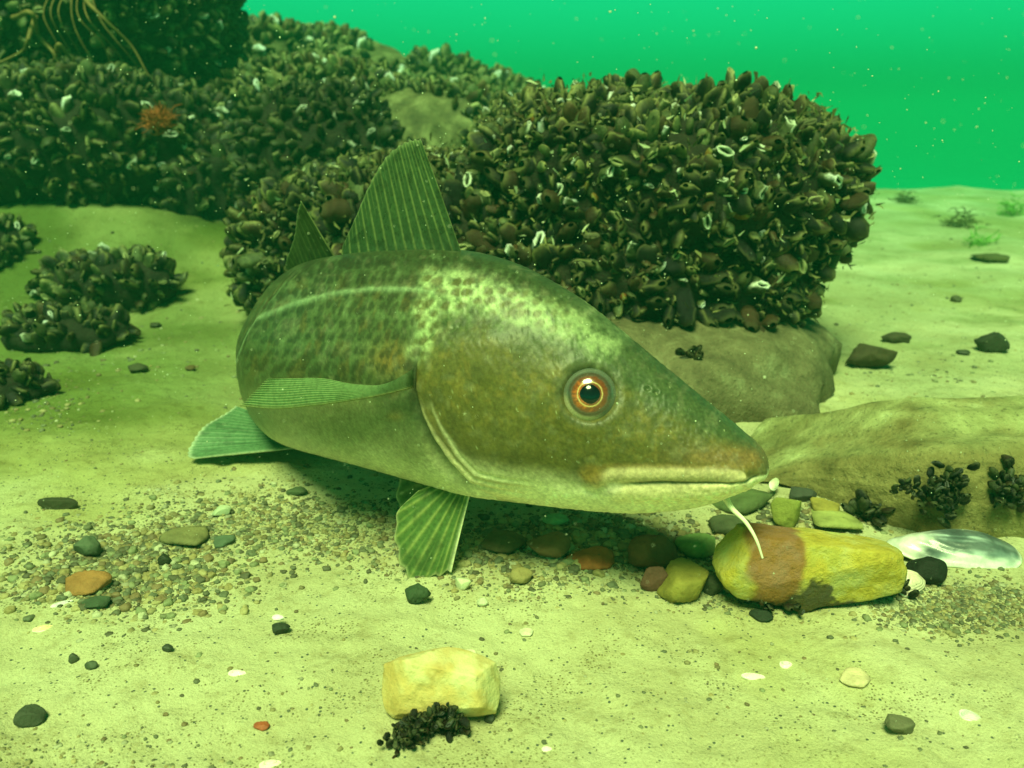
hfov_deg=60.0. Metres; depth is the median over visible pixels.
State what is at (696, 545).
stone
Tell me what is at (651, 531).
pebble
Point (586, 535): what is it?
pebble
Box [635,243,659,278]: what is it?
mussel
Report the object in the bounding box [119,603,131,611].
pebble
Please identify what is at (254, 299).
mussel
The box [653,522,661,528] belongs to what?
pebble
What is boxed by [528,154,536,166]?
mussel
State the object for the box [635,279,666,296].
mussel
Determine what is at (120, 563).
pebble
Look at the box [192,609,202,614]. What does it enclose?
pebble
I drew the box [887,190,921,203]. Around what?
seaweed
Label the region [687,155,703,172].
mussel
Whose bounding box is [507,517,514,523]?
pebble
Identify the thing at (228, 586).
pebble
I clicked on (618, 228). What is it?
mussel
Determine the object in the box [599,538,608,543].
pebble
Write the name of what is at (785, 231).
mussel
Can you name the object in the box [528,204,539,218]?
mussel
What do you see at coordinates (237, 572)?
pebble
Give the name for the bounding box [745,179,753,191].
mussel
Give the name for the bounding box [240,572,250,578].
pebble
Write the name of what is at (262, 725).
stone
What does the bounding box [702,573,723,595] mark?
stone
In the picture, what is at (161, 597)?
pebble
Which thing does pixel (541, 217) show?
mussel
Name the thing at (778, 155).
mussel
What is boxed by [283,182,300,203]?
mussel
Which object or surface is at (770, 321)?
mussel
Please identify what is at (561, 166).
mussel
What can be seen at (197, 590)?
pebble
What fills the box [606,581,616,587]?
pebble
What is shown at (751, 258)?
mussel
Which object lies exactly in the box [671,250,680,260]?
mussel
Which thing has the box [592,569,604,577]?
pebble
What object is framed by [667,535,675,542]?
pebble
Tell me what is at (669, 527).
pebble
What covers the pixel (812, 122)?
mussel
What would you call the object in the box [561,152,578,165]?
mussel
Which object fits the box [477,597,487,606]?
stone
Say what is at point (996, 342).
stone
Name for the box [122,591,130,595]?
pebble
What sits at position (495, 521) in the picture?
pebble
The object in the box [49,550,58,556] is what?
pebble
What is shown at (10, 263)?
mussel clump
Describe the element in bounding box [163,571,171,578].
pebble
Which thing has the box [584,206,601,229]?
mussel
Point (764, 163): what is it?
mussel
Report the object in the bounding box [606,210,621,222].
mussel
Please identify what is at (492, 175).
mussel
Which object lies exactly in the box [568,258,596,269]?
mussel
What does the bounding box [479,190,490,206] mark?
mussel
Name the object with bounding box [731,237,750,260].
mussel
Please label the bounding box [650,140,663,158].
mussel
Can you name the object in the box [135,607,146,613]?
pebble
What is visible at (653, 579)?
stone
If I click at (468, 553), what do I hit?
pebble
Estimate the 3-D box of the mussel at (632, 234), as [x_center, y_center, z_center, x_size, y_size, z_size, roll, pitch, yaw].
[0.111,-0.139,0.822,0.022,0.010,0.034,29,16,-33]
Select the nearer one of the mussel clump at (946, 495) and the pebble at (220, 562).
the pebble at (220, 562)
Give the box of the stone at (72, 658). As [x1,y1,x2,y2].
[68,653,78,663]
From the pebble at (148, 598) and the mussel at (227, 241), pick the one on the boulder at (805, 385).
the mussel at (227, 241)
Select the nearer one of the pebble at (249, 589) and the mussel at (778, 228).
the pebble at (249, 589)
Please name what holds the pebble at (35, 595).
on the seabed
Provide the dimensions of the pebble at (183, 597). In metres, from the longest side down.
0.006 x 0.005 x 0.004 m
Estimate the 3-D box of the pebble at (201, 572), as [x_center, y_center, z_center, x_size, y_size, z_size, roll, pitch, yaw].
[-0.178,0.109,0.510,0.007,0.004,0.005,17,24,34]
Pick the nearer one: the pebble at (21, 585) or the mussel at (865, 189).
the pebble at (21, 585)
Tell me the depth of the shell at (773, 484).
0.61 m
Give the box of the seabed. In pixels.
[0,136,1023,767]
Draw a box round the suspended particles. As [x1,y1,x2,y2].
[5,0,1023,766]
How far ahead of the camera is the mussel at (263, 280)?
1.00 m
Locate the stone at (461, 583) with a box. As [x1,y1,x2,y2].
[455,577,470,589]
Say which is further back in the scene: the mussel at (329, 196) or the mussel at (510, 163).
the mussel at (329, 196)
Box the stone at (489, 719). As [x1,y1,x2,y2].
[484,714,494,723]
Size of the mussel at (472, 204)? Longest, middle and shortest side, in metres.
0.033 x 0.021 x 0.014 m
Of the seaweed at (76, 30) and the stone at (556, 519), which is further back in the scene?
the seaweed at (76, 30)
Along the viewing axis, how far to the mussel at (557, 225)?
0.83 m
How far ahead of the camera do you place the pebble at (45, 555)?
0.53 m
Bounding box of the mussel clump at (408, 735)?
[377,720,426,758]
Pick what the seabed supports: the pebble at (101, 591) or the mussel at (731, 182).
the pebble at (101, 591)
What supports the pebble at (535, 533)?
on the seabed
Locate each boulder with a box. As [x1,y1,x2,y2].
[0,0,241,86]
[0,75,236,219]
[224,62,492,147]
[241,89,395,195]
[244,25,474,77]
[251,113,854,422]
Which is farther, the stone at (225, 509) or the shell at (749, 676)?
the stone at (225, 509)
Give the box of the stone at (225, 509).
[212,505,231,515]
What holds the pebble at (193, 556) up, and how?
on the seabed
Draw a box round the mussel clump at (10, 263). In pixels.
[0,225,33,269]
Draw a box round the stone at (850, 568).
[712,523,906,611]
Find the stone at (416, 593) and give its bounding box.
[405,583,430,603]
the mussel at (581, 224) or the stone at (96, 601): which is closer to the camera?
the stone at (96, 601)
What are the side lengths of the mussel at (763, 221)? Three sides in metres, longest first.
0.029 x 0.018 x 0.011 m
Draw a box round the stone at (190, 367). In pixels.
[185,365,195,369]
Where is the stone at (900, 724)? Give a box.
[884,714,914,733]
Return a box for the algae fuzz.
[217,71,890,331]
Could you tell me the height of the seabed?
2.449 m
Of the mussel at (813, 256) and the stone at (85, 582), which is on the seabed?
the stone at (85, 582)
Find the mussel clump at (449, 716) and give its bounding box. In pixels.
[431,702,470,742]
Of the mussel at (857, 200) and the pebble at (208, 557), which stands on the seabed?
the pebble at (208, 557)
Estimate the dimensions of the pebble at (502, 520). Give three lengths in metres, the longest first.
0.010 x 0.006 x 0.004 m
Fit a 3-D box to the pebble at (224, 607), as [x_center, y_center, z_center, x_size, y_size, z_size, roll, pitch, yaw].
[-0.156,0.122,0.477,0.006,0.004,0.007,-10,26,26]
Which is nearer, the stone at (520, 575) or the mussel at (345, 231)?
the stone at (520, 575)
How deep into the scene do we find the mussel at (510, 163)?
0.85 m
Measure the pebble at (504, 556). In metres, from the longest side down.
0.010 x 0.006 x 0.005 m
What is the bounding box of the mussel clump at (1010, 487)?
[987,454,1023,512]
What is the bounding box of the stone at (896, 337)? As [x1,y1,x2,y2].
[881,332,911,342]
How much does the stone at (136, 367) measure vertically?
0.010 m
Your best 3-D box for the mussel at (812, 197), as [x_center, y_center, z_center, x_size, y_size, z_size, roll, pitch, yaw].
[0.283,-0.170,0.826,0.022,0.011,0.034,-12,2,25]
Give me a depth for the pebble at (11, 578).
0.51 m
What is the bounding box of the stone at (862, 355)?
[845,343,897,367]
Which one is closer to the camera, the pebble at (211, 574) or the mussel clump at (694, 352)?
the pebble at (211, 574)
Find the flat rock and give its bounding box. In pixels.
[751,395,1023,537]
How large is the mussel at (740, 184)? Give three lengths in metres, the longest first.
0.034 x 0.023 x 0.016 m
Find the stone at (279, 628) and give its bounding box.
[272,623,289,633]
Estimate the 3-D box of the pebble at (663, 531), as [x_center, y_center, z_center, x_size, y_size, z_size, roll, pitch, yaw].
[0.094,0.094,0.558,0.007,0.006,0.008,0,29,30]
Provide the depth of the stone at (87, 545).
0.53 m
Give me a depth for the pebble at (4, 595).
0.49 m
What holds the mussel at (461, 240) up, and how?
attached to the boulder at (805, 385)
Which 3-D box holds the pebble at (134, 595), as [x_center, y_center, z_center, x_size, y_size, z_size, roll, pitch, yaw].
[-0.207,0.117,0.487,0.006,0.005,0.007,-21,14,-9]
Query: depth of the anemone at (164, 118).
1.28 m
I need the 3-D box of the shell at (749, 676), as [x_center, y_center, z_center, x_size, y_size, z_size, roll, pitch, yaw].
[0.116,0.140,0.426,0.012,0.002,0.004,2,17,5]
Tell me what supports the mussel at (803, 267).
attached to the boulder at (805, 385)
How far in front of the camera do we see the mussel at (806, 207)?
0.81 m
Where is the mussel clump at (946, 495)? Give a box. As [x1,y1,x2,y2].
[917,461,979,528]
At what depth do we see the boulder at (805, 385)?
0.81 m
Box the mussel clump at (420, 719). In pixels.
[395,702,456,741]
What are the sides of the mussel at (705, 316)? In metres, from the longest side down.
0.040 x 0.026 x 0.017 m
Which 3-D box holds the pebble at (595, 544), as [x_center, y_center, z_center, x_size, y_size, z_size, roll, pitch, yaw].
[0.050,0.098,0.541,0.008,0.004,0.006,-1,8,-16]
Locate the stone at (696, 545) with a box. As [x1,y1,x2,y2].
[675,533,715,557]
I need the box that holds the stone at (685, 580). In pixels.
[657,557,708,602]
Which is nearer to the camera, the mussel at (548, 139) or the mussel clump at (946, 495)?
the mussel clump at (946, 495)
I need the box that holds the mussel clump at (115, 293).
[47,257,176,310]
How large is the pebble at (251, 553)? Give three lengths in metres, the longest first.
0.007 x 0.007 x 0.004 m
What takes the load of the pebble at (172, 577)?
on the seabed
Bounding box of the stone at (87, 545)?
[73,535,101,555]
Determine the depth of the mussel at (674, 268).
0.82 m
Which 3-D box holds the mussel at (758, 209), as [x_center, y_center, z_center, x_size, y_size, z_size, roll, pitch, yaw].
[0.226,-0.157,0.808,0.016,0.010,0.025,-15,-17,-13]
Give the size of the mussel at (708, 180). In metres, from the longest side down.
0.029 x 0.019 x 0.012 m
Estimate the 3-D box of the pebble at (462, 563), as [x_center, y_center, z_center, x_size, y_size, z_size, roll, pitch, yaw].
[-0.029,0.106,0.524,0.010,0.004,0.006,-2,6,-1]
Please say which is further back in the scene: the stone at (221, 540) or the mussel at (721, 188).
the mussel at (721, 188)
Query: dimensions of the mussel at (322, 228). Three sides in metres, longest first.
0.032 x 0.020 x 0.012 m
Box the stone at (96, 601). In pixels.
[81,595,110,607]
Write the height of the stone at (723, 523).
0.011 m
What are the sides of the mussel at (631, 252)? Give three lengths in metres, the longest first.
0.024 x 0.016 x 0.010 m
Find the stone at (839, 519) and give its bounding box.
[811,509,863,529]
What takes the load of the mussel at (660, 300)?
on the boulder at (805, 385)
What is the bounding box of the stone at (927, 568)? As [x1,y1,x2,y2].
[906,556,947,585]
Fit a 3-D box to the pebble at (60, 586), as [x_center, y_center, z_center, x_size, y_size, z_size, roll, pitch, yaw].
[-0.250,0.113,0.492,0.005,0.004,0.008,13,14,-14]
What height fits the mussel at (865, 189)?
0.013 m
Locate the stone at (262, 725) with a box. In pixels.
[253,721,269,730]
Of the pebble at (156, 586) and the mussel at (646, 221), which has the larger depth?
the mussel at (646, 221)
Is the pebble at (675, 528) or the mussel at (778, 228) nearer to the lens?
the pebble at (675, 528)
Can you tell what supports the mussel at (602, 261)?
on the boulder at (805, 385)
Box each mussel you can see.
[224,236,233,245]
[232,255,245,272]
[246,243,254,252]
[248,289,258,304]
[260,276,267,285]
[261,257,276,267]
[262,225,273,245]
[264,212,277,224]
[270,255,279,270]
[278,236,291,250]
[279,255,286,267]
[280,181,289,193]
[282,250,289,257]
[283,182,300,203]
[284,205,297,220]
[289,221,295,234]
[304,196,313,208]
[314,220,330,237]
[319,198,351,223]
[324,194,338,201]
[342,227,349,238]
[347,198,357,224]
[348,171,368,187]
[350,166,365,185]
[441,193,455,223]
[443,179,464,209]
[454,229,464,237]
[455,164,466,182]
[457,236,466,248]
[459,242,474,251]
[462,172,475,191]
[463,162,471,169]
[463,194,481,220]
[465,229,494,251]
[470,150,496,174]
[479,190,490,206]
[484,167,501,191]
[490,148,504,164]
[495,114,503,126]
[499,222,518,245]
[500,170,518,195]
[503,160,514,172]
[504,134,513,147]
[512,220,522,227]
[515,242,532,264]
[516,145,529,153]
[516,157,528,181]
[522,176,536,193]
[526,114,533,121]
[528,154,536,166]
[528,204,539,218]
[536,209,553,224]
[541,189,560,212]
[543,132,560,146]
[547,220,562,244]
[549,183,564,198]
[556,159,568,173]
[557,222,577,242]
[558,244,574,259]
[561,122,591,137]
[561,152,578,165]
[563,206,584,219]
[564,174,574,190]
[565,184,576,199]
[567,128,579,143]
[568,219,590,240]
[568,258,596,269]
[572,269,586,285]
[573,285,585,297]
[578,244,596,258]
[582,232,604,256]
[584,181,588,189]
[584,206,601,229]
[584,284,590,294]
[584,292,591,303]
[590,291,605,314]
[591,193,598,201]
[598,165,613,181]
[598,255,610,268]
[599,281,616,298]
[600,234,608,242]
[601,149,616,163]
[603,131,631,153]
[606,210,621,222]
[606,237,618,246]
[606,298,612,312]
[608,156,623,166]
[609,252,624,273]
[613,180,622,194]
[614,155,640,176]
[614,167,627,182]
[614,197,624,209]
[614,219,624,234]
[617,179,630,198]
[620,293,628,303]
[621,195,635,216]
[626,227,645,244]
[626,240,640,259]
[627,276,644,289]
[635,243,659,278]
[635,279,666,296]
[637,155,651,177]
[638,197,652,214]
[638,264,658,274]
[639,216,652,234]
[641,275,651,284]
[643,147,658,159]
[645,296,668,312]
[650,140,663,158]
[653,187,677,198]
[655,297,669,305]
[657,195,697,216]
[661,254,685,275]
[662,304,675,327]
[668,215,689,231]
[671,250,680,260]
[675,287,697,327]
[680,182,700,201]
[682,169,709,197]
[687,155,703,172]
[689,274,700,290]
[694,250,720,270]
[696,270,727,286]
[696,305,718,328]
[698,210,712,229]
[700,162,706,175]
[700,170,716,189]
[701,201,715,212]
[703,154,721,172]
[705,147,712,154]
[705,286,718,300]
[708,303,730,312]
[711,299,736,323]
[712,143,734,166]
[714,282,734,297]
[715,177,728,194]
[722,191,753,215]
[723,202,734,218]
[726,115,750,141]
[726,301,735,317]
[727,175,734,186]
[728,280,740,299]
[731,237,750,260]
[733,169,748,191]
[733,214,749,219]
[734,265,743,270]
[735,163,752,174]
[735,309,743,322]
[736,188,747,193]
[740,96,758,118]
[740,305,759,330]
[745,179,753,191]
[745,244,757,264]
[749,180,767,198]
[752,203,768,220]
[752,239,760,251]
[753,150,769,172]
[755,106,771,132]
[756,144,765,153]
[756,209,776,229]
[758,186,773,203]
[758,286,783,299]
[760,260,775,273]
[761,135,785,150]
[761,314,778,328]
[765,151,771,156]
[765,272,783,287]
[768,145,789,166]
[768,228,778,246]
[770,275,782,287]
[771,100,791,122]
[773,191,790,208]
[774,218,782,237]
[774,225,787,233]
[777,300,792,317]
[778,116,795,137]
[780,196,807,216]
[781,291,802,303]
[790,175,803,190]
[791,252,806,274]
[792,95,807,115]
[796,118,816,138]
[801,211,820,231]
[804,201,812,210]
[805,245,819,263]
[805,285,822,310]
[807,194,824,205]
[828,236,847,249]
[838,192,869,210]
[851,183,863,190]
[851,185,870,195]
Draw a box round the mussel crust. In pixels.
[0,0,881,409]
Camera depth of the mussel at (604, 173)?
0.80 m
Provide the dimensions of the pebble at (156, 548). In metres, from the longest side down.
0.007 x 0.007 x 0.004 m
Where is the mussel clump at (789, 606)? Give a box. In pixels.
[759,599,804,615]
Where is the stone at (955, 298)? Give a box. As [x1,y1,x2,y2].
[950,295,961,301]
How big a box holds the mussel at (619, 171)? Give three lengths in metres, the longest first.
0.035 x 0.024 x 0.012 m
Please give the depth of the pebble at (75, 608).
0.47 m
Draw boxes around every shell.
[32,625,52,632]
[50,600,72,607]
[228,670,245,675]
[259,760,280,767]
[272,614,283,619]
[542,746,551,751]
[741,673,764,679]
[769,478,778,490]
[779,661,791,668]
[886,529,1022,568]
[899,569,925,597]
[958,709,980,720]
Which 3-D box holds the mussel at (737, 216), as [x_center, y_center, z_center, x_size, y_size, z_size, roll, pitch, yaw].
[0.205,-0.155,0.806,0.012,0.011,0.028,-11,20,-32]
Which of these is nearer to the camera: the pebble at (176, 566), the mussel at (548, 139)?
the pebble at (176, 566)
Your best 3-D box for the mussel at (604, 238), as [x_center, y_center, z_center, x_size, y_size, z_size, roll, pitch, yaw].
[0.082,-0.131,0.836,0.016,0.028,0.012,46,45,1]
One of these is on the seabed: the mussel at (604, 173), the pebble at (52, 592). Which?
the pebble at (52, 592)
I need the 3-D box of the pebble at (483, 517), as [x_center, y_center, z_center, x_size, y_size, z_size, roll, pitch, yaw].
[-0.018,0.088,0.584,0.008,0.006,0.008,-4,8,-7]
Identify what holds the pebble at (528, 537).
on the seabed
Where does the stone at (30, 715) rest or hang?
on the seabed
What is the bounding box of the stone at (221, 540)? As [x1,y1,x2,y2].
[213,535,235,546]
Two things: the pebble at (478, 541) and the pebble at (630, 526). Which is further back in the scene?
the pebble at (630, 526)
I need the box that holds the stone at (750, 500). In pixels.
[712,489,772,513]
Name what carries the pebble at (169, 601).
on the seabed
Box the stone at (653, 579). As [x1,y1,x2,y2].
[640,566,667,591]
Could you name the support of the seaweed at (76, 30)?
on the mussel crust
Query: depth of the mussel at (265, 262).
0.99 m
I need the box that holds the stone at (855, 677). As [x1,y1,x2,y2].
[839,667,870,687]
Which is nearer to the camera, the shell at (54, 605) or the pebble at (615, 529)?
the shell at (54, 605)
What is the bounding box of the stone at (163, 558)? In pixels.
[158,553,170,564]
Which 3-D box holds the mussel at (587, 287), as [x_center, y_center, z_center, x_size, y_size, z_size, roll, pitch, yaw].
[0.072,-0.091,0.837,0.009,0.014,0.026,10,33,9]
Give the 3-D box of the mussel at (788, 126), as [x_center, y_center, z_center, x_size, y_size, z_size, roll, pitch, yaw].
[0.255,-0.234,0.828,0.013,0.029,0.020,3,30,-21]
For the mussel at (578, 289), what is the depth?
0.82 m
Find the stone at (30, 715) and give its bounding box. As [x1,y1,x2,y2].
[13,704,45,726]
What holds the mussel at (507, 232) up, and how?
on the boulder at (805, 385)
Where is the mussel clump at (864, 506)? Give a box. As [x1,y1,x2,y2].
[841,489,895,527]
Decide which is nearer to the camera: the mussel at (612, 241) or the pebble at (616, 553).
the pebble at (616, 553)
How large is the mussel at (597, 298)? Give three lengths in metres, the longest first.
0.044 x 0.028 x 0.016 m
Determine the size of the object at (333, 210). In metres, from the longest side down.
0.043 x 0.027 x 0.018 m
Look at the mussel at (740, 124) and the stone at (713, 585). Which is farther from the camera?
the mussel at (740, 124)
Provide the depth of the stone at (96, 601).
0.48 m
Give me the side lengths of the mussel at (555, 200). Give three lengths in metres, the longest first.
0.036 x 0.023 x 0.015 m
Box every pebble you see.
[0,593,9,598]
[4,558,13,566]
[4,605,15,613]
[7,575,18,581]
[17,582,28,588]
[23,614,34,620]
[28,591,43,600]
[31,576,42,582]
[38,586,49,594]
[40,551,48,557]
[46,571,55,575]
[46,590,57,595]
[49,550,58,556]
[56,576,65,583]
[56,594,67,600]
[57,583,64,591]
[59,569,69,574]
[63,591,71,597]
[71,605,79,610]
[78,603,89,610]
[92,610,102,617]
[93,589,104,594]
[109,596,123,602]
[111,572,118,578]
[115,561,124,566]
[118,564,128,569]
[118,574,126,579]
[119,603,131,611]
[122,570,132,575]
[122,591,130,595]
[128,546,137,554]
[128,577,135,581]
[130,592,140,598]
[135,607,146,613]
[137,612,147,618]
[138,567,147,573]
[142,596,154,603]
[145,542,152,548]
[148,591,157,596]
[151,583,163,590]
[151,600,161,604]
[154,544,162,550]
[154,594,166,601]
[162,564,169,570]
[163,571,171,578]
[163,597,173,606]
[164,581,171,586]
[164,587,173,594]
[166,612,176,618]
[168,575,178,580]
[170,558,177,564]
[171,563,183,569]
[171,570,178,574]
[174,557,181,562]
[178,594,188,601]
[188,553,196,560]
[191,587,202,593]
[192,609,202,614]
[195,576,205,583]
[197,569,207,575]
[197,610,207,616]
[203,553,213,561]
[207,571,216,578]
[218,560,229,565]
[218,605,227,611]
[219,591,228,597]
[224,583,233,590]
[234,569,241,574]
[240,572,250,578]
[240,604,248,614]
[245,586,253,592]
[246,549,256,556]
[377,516,385,523]
[455,560,470,567]
[461,543,468,551]
[464,549,472,557]
[474,538,484,545]
[474,558,482,564]
[478,513,489,520]
[487,519,493,524]
[493,518,499,524]
[494,556,503,563]
[495,553,507,559]
[496,518,506,523]
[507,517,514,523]
[507,554,516,559]
[509,561,516,568]
[511,563,522,568]
[525,535,532,540]
[529,515,539,521]
[532,531,539,536]
[549,559,557,562]
[552,525,563,530]
[556,562,566,569]
[562,558,573,565]
[568,564,579,572]
[571,516,581,524]
[571,530,580,539]
[572,559,580,570]
[573,535,583,542]
[580,530,588,537]
[581,517,587,523]
[588,542,599,546]
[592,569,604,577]
[596,530,606,537]
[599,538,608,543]
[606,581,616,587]
[612,526,618,532]
[613,515,623,522]
[613,551,621,555]
[614,555,624,564]
[624,523,635,529]
[627,565,637,572]
[636,526,646,531]
[646,528,658,534]
[652,516,661,522]
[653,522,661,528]
[658,528,666,535]
[666,524,674,531]
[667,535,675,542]
[670,526,679,531]
[677,530,686,535]
[756,514,766,519]
[797,522,805,527]
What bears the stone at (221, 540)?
on the seabed
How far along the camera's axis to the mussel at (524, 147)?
0.83 m
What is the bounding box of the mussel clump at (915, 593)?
[901,579,919,598]
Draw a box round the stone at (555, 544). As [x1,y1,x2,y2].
[527,531,570,557]
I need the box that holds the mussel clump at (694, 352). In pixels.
[675,345,703,359]
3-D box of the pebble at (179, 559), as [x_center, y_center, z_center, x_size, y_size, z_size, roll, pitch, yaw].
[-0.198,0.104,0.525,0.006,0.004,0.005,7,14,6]
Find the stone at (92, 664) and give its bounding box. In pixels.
[84,660,97,668]
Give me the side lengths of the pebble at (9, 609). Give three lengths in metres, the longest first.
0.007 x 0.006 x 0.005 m
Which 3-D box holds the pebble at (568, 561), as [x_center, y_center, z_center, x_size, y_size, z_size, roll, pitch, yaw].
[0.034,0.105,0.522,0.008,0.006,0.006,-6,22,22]
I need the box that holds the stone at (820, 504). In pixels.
[810,497,839,510]
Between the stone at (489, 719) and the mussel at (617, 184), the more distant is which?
the mussel at (617, 184)
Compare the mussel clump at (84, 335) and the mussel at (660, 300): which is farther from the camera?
the mussel clump at (84, 335)
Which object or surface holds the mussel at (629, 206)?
attached to the boulder at (805, 385)
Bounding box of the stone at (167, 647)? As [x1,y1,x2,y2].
[162,644,172,651]
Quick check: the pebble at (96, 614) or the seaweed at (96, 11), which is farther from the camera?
the seaweed at (96, 11)
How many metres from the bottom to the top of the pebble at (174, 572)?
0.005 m
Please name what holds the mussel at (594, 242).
attached to the boulder at (805, 385)
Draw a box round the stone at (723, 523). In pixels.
[708,514,750,533]
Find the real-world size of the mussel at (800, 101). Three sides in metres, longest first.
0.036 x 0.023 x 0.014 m
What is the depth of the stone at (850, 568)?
0.47 m
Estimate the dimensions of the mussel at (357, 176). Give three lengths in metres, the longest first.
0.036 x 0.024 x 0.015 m
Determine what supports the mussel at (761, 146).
on the boulder at (805, 385)
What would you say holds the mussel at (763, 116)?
on the boulder at (805, 385)
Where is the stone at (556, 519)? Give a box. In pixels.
[543,513,568,524]
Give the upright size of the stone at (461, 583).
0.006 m
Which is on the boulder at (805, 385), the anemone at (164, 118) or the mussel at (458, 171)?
the mussel at (458, 171)
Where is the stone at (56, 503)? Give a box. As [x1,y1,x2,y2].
[37,497,78,509]
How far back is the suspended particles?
0.35 m
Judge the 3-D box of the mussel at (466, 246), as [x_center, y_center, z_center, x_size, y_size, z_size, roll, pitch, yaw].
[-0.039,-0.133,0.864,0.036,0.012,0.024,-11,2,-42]
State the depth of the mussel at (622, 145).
0.79 m
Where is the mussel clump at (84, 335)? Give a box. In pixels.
[0,313,130,351]
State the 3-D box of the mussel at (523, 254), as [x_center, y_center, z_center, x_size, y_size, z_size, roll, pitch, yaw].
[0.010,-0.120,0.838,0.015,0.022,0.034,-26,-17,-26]
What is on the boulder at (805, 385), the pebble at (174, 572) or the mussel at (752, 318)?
the mussel at (752, 318)
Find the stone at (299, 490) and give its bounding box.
[286,486,307,495]
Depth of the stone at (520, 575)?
0.50 m
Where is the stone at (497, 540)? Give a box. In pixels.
[480,529,526,552]
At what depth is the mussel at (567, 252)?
0.82 m
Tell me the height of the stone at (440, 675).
0.034 m
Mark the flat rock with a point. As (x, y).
(870, 456)
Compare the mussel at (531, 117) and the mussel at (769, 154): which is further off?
the mussel at (531, 117)
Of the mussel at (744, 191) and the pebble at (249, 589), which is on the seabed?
the pebble at (249, 589)
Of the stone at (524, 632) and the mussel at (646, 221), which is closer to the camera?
the stone at (524, 632)
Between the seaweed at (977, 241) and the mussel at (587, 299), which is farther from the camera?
the seaweed at (977, 241)
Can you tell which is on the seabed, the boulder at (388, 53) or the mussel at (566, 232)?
the boulder at (388, 53)
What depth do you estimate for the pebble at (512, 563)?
0.52 m
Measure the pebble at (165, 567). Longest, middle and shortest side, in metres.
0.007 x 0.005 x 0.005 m
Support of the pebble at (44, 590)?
on the seabed
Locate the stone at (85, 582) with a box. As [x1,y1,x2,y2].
[65,570,111,595]
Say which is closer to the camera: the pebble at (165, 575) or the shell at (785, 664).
the shell at (785, 664)
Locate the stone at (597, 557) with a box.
[566,546,614,569]
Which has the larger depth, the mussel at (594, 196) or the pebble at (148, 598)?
the mussel at (594, 196)
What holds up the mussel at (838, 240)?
on the boulder at (805, 385)
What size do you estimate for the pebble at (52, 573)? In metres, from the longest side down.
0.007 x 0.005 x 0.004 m
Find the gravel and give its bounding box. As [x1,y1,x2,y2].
[0,194,1023,767]
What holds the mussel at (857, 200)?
on the boulder at (805, 385)
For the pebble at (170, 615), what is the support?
on the seabed
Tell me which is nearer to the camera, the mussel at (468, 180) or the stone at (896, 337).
the mussel at (468, 180)
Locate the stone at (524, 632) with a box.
[519,627,533,636]
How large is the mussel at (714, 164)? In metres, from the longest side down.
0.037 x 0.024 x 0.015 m
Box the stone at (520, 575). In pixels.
[509,567,532,583]
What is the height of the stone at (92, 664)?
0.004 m
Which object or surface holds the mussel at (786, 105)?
on the boulder at (805, 385)
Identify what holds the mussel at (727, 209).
on the boulder at (805, 385)
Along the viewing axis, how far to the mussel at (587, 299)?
0.83 m
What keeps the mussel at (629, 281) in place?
on the boulder at (805, 385)
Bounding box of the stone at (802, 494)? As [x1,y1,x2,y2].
[789,486,816,501]
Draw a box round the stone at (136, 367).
[127,363,148,372]
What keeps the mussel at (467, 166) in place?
on the boulder at (805, 385)
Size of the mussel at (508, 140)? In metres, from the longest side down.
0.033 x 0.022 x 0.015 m
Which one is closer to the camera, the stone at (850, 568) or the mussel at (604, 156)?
the stone at (850, 568)
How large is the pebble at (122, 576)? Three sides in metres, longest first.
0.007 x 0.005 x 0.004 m
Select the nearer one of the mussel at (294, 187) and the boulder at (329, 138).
the mussel at (294, 187)
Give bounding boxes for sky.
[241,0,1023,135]
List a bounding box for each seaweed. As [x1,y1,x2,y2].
[0,9,73,62]
[43,0,140,69]
[83,0,148,75]
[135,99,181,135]
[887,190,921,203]
[930,207,989,228]
[963,223,1001,246]
[996,191,1023,216]
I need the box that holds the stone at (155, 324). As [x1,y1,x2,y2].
[150,322,161,327]
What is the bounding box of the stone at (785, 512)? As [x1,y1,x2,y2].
[770,497,801,527]
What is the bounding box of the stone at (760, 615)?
[749,609,773,621]
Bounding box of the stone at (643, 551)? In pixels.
[627,534,677,567]
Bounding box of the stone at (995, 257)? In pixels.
[971,253,1009,262]
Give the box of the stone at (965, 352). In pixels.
[956,350,969,354]
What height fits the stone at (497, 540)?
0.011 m
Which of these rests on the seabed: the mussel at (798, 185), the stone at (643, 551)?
the stone at (643, 551)
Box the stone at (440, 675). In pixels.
[382,647,499,718]
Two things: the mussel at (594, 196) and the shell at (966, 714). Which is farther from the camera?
the mussel at (594, 196)
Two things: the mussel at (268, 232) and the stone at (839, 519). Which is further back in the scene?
the mussel at (268, 232)
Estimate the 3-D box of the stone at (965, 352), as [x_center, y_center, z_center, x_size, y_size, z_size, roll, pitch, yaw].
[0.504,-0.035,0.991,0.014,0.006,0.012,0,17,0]
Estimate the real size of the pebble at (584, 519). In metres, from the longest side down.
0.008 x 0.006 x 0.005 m
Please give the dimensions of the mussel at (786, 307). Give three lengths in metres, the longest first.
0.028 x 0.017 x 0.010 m
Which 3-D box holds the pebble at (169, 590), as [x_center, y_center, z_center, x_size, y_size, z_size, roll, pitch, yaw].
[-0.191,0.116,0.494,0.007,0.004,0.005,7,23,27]
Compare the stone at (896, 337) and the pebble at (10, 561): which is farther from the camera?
the stone at (896, 337)
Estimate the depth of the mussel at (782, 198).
0.80 m
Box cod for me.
[188,139,768,577]
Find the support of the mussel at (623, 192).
on the boulder at (805, 385)
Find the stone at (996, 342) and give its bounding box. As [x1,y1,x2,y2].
[974,332,1009,352]
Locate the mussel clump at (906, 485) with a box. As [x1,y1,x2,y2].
[889,475,929,499]
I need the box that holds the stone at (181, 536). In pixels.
[159,526,209,545]

